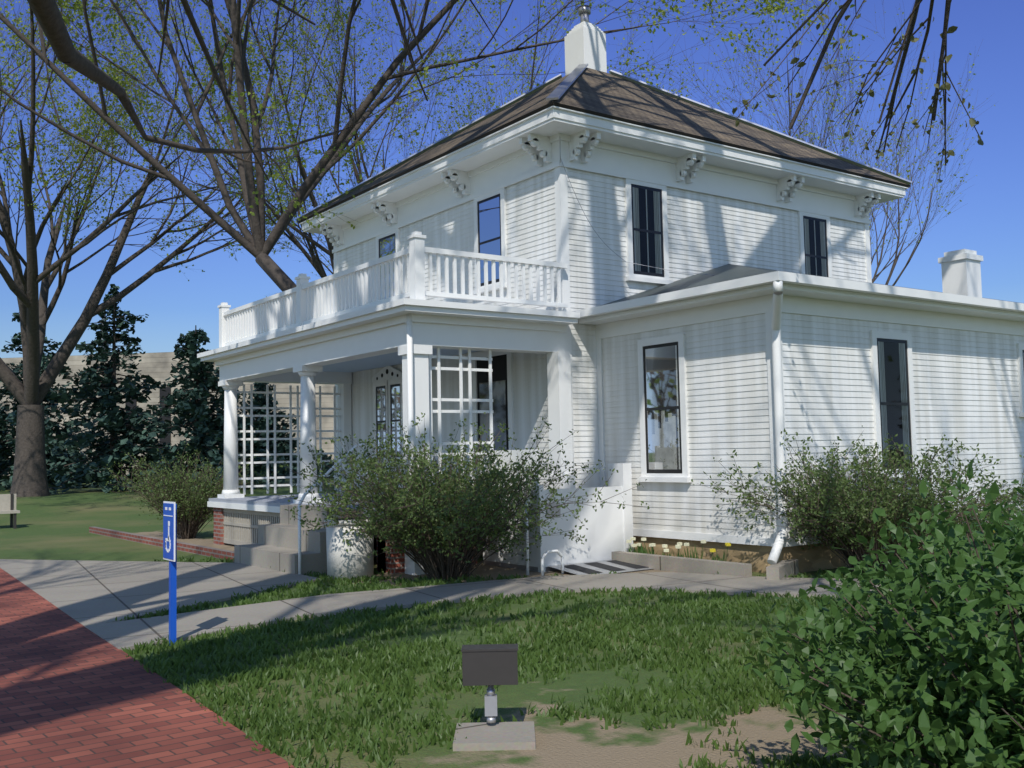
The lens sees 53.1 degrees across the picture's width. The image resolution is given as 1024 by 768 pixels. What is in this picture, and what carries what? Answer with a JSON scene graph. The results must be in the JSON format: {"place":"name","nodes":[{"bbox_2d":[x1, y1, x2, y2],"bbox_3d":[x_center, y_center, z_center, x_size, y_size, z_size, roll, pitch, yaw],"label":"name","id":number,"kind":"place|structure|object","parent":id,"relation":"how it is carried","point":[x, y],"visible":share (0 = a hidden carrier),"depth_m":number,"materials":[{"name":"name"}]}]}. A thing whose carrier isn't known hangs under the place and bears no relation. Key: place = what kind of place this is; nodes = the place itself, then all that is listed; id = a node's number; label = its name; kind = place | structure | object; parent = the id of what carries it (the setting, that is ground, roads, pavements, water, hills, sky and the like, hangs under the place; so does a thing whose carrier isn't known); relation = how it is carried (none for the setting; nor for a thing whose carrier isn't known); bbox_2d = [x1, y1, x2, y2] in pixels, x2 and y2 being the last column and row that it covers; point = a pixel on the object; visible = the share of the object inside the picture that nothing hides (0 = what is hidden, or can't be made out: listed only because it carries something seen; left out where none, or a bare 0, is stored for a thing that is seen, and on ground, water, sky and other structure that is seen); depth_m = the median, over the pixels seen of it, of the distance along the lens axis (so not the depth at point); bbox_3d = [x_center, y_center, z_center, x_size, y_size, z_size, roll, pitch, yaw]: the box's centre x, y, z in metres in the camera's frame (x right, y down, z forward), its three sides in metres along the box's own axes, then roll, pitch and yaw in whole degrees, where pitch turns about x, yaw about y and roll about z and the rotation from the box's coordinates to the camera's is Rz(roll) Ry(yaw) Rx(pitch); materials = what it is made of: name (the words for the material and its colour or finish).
{"place":"outdoors","nodes":[
{"label":"outdoors","id":0,"kind":"place"},
{"bbox_2d":[0,478,905,767],"bbox_3d":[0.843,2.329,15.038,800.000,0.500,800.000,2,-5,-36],"label":"lawn","id":1,"kind":"structure","parent":0,"point":[56,526],"depth_m":6.82,"materials":[{"name":"green plant"}]},
{"bbox_2d":[0,381,15,488],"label":"conifer","id":2,"kind":"object","parent":1,"relation":"on","point":[3,411],"visible":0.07,"depth_m":46.17,"materials":[{"name":"green plant"}]},
{"bbox_2d":[0,494,19,528],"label":"park bench","id":3,"kind":"object","parent":1,"relation":"on","point":[7,503],"visible":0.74,"depth_m":24.64,"materials":[{"name":"beige metal"}]},
{"bbox_2d":[0,312,102,490],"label":"conifer","id":4,"kind":"object","parent":1,"relation":"on","point":[51,429],"visible":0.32,"depth_m":42.29,"materials":[{"name":"green plant"}]},
{"bbox_2d":[45,284,184,493],"bbox_3d":[-14.969,0.237,38.181,5.629,8.074,5.650,2,-5,-36],"label":"conifer","id":5,"kind":"object","parent":1,"relation":"on","point":[113,422],"visible":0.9,"depth_m":37.72,"materials":[{"name":"green plant"}]},
{"bbox_2d":[0,559,319,625],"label":"concrete pavement","id":6,"kind":"structure","parent":1,"relation":"on","point":[84,592],"depth_m":12.95,"materials":[{"name":"grey concrete"}]},
{"bbox_2d":[0,315,334,475],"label":"limestone building","id":7,"kind":"structure","parent":1,"relation":"on","point":[157,367],"depth_m":61.61,"materials":[{"name":"beige stone"}]},
{"bbox_2d":[0,0,338,496],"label":"lawn tree","id":8,"kind":"object","parent":1,"relation":"on","point":[29,479],"visible":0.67,"depth_m":33.50,"materials":[{"name":"brown plant"}]},
{"bbox_2d":[163,501,176,642],"bbox_3d":[-2.914,1.619,8.767,0.068,1.220,0.300,2,-5,-36],"label":"accessible sign","id":9,"kind":"object","parent":1,"relation":"on","point":[170,531],"visible":0.99,"depth_m":8.74,"materials":[{"name":"blue metal"}]},
{"bbox_2d":[103,441,272,538],"bbox_3d":[-6.516,2.140,20.687,3.307,1.961,2.819,2,-5,-36],"label":"porch shrub","id":10,"kind":"object","parent":1,"relation":"on","point":[183,499],"visible":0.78,"depth_m":20.45,"materials":[{"name":"green plant"}]},
{"bbox_2d":[111,325,286,492],"bbox_3d":[-11.448,1.483,37.502,6.491,7.256,6.986,2,-5,-36],"label":"conifer","id":11,"kind":"object","parent":1,"relation":"on","point":[205,422],"visible":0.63,"depth_m":36.80,"materials":[{"name":"green plant"}]},
{"bbox_2d":[237,383,317,483],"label":"conifer","id":12,"kind":"object","parent":1,"relation":"on","point":[260,398],"visible":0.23,"depth_m":43.27,"materials":[{"name":"green plant"}]},
{"bbox_2d":[271,446,299,478],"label":"conifer","id":13,"kind":"object","parent":1,"relation":"on","point":[294,467],"visible":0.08,"depth_m":52.83,"materials":[{"name":"green plant"}]},
{"bbox_2d":[299,449,333,477],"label":"conifer","id":14,"kind":"object","parent":1,"relation":"on","point":[325,467],"visible":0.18,"depth_m":53.35,"materials":[{"name":"green plant"}]},
{"bbox_2d":[298,443,368,573],"bbox_3d":[-2.423,1.691,13.965,1.064,1.762,0.044,2,-5,-36],"label":"handrail","id":15,"kind":"object","parent":1,"relation":"on","point":[299,513],"visible":0.69,"depth_m":13.66,"materials":[{"name":"grey metal"}]},
{"bbox_2d":[324,517,373,579],"bbox_3d":[-2.122,2.148,13.428,0.660,0.765,0.660,2,-5,-36],"label":"barrel","id":16,"kind":"object","parent":1,"relation":"on","point":[355,561],"visible":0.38,"depth_m":13.16,"materials":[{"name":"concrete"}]},
{"bbox_2d":[197,298,579,574],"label":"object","id":17,"kind":"object","parent":1,"relation":"on","point":[409,335],"visible":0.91,"depth_m":14.97,"materials":[{"name":"white wood"}]},
{"bbox_2d":[237,347,493,501],"bbox_3d":[-2.267,0.761,17.351,2.350,2.270,6.949,2,-5,-36],"label":"trellis","id":18,"kind":"object","parent":17,"relation":"attached to","point":[460,369],"visible":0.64,"depth_m":19.54,"materials":[{"name":"white wood"}]},
{"bbox_2d":[218,231,567,347],"bbox_3d":[-2.386,-1.287,17.344,2.645,0.960,7.410,2,-5,-36],"label":"balcony railing","id":19,"kind":"object","parent":17,"relation":"on","point":[304,301],"visible":0.91,"depth_m":14.91,"materials":[{"name":"white wood"}]},
{"bbox_2d":[1,0,789,296],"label":"tree","id":20,"kind":"object","parent":1,"relation":"on","point":[315,261],"visible":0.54,"depth_m":36.20,"materials":[{"name":"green plant"}]},
{"bbox_2d":[0,0,873,291],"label":"tree","id":21,"kind":"object","parent":1,"relation":"on","point":[256,244],"visible":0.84,"depth_m":24.46,"materials":[{"name":"brown plant"}]},
{"bbox_2d":[27,0,856,229],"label":"tree","id":22,"kind":"object","parent":1,"relation":"on","point":[48,16],"visible":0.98,"depth_m":16.22,"materials":[{"name":"brown plant"}]},
{"bbox_2d":[89,527,798,579],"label":"planter kerb","id":23,"kind":"structure","parent":1,"relation":"on","point":[780,570],"depth_m":13.40,"materials":[{"name":"concrete"}]},
{"bbox_2d":[0,568,891,767],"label":"path","id":24,"kind":"structure","parent":1,"relation":"on","point":[74,693],"depth_m":7.54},
{"bbox_2d":[267,410,648,581],"bbox_3d":[-0.912,1.387,12.940,5.068,2.184,4.658,2,-5,-36],"label":"porch shrub","id":25,"kind":"object","parent":1,"relation":"on","point":[425,525],"visible":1,"depth_m":12.42,"materials":[{"name":"green plant"}]},
{"bbox_2d":[453,644,535,750],"bbox_3d":[-0.099,1.722,5.662,0.440,0.484,0.420,-1,-4,0],"label":"floodlight","id":26,"kind":"object","parent":1,"relation":"on","point":[490,665],"visible":1,"depth_m":5.73,"materials":[{"name":"grey metal"}]},
{"bbox_2d":[115,555,986,767],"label":"grass","id":27,"kind":"structure","parent":1,"relation":"on","point":[264,669],"depth_m":7.72,"materials":[{"name":"green plant"}]},
{"bbox_2d":[473,449,652,575],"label":"wall","id":28,"kind":"structure","parent":1,"relation":"on","point":[609,525],"depth_m":13.99,"materials":[{"name":"white"}]},
{"bbox_2d":[299,106,1023,546],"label":"house trim","id":29,"kind":"structure","parent":1,"relation":"on","point":[501,158],"depth_m":15.96,"materials":[{"name":"white wood"}]},
{"bbox_2d":[372,366,401,381],"bbox_3d":[-2.361,-0.227,19.532,0.056,0.300,1.240,2,-5,-36],"label":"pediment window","id":30,"kind":"structure","parent":29,"relation":"attached to","point":[387,373],"depth_m":19.51,"materials":[{"name":"white wood"}]},
{"bbox_2d":[472,351,514,491],"bbox_3d":[-0.307,0.643,16.660,0.045,2.410,1.120,2,-5,-36],"label":"window","id":31,"kind":"structure","parent":29,"relation":"attached to","point":[502,389],"depth_m":16.59,"materials":[{"name":"black"}]},
{"bbox_2d":[320,129,880,245],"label":"cornice brackets","id":32,"kind":"object","parent":29,"relation":"attached to","point":[583,143],"visible":1,"depth_m":17.26,"materials":[{"name":"white wood"}]},
{"bbox_2d":[298,67,909,222],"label":"roof","id":33,"kind":"structure","parent":29,"relation":"on","point":[599,93],"depth_m":18.19,"materials":[{"name":"brown"}]},
{"bbox_2d":[564,5,606,75],"bbox_3d":[1.503,-6.890,20.982,0.600,1.770,0.600,2,-5,-36],"label":"chimney","id":34,"kind":"object","parent":33,"relation":"on","point":[585,40],"visible":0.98,"depth_m":20.79,"materials":[{"name":"white paint"}]},
{"bbox_2d":[295,64,911,220],"bbox_3d":[1.542,-5.013,20.855,8.928,2.697,8.928,2,-5,-36],"label":"roof flashing","id":35,"kind":"object","parent":33,"relation":"attached to","point":[561,88],"visible":0.71,"depth_m":20.57,"materials":[{"name":"grey"}]},
{"bbox_2d":[560,148,713,275],"bbox_3d":[2.845,-2.508,15.274,4.165,2.503,0.652,-2,-4,9],"label":"service cable","id":36,"kind":"object","parent":29,"relation":"attached to","point":[597,234],"visible":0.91,"depth_m":15.48,"materials":[{"name":"black rubber"}]},
{"bbox_2d":[373,178,1023,482],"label":"windows","id":37,"kind":"structure","parent":29,"relation":"attached to","point":[663,414],"depth_m":14.73,"materials":[{"name":"black"}]},
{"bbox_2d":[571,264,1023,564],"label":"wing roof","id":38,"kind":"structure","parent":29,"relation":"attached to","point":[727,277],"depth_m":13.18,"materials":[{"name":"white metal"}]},
{"bbox_2d":[938,249,982,297],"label":"chimney","id":39,"kind":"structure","parent":29,"relation":"on","point":[961,271],"depth_m":19.41,"materials":[{"name":"white paint"}]},
{"bbox_2d":[626,531,993,560],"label":"flowers","id":40,"kind":"object","parent":1,"relation":"on","point":[640,549],"visible":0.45,"depth_m":13.64,"materials":[{"name":"yellow plant"}]},
{"bbox_2d":[639,0,995,285],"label":"tree","id":41,"kind":"object","parent":1,"relation":"on","point":[789,131],"visible":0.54,"depth_m":31.99,"materials":[{"name":"brown plant"}]},
{"bbox_2d":[691,427,1023,575],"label":"shrub","id":42,"kind":"object","parent":1,"relation":"on","point":[844,519],"visible":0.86,"depth_m":12.03,"materials":[{"name":"green plant"}]},
{"bbox_2d":[732,0,983,182],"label":"tree branches","id":43,"kind":"object","parent":1,"relation":"on","point":[907,37],"visible":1,"depth_m":7.88,"materials":[{"name":"brown plant"}]},
{"bbox_2d":[740,458,1023,767],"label":"bush","id":44,"kind":"object","parent":1,"relation":"on","point":[959,703],"visible":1,"depth_m":3.81,"materials":[{"name":"green plant"}]},
{"bbox_2d":[794,487,1023,693],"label":"bush","id":45,"kind":"object","parent":1,"relation":"on","point":[849,581],"visible":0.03,"depth_m":5.89,"materials":[{"name":"green plant"}]},
{"bbox_2d":[933,481,1023,552],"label":"shrub","id":46,"kind":"object","parent":1,"relation":"on","point":[1015,512],"visible":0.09,"depth_m":13.65,"materials":[{"name":"green plant"}]},
{"bbox_2d":[977,479,1023,528],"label":"shrub","id":47,"kind":"object","parent":1,"relation":"on","point":[1017,509],"visible":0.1,"depth_m":15.11,"materials":[{"name":"green plant"}]},
{"bbox_2d":[0,0,1023,357],"label":"sky","id":48,"kind":"structure","parent":0,"point":[990,223],"materials":[{"name":"blue"}]},
{"bbox_2d":[337,168,1023,572],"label":"house walls","id":49,"kind":"structure","parent":0,"point":[965,388],"depth_m":15.33,"materials":[{"name":"white wood"}]}
]}

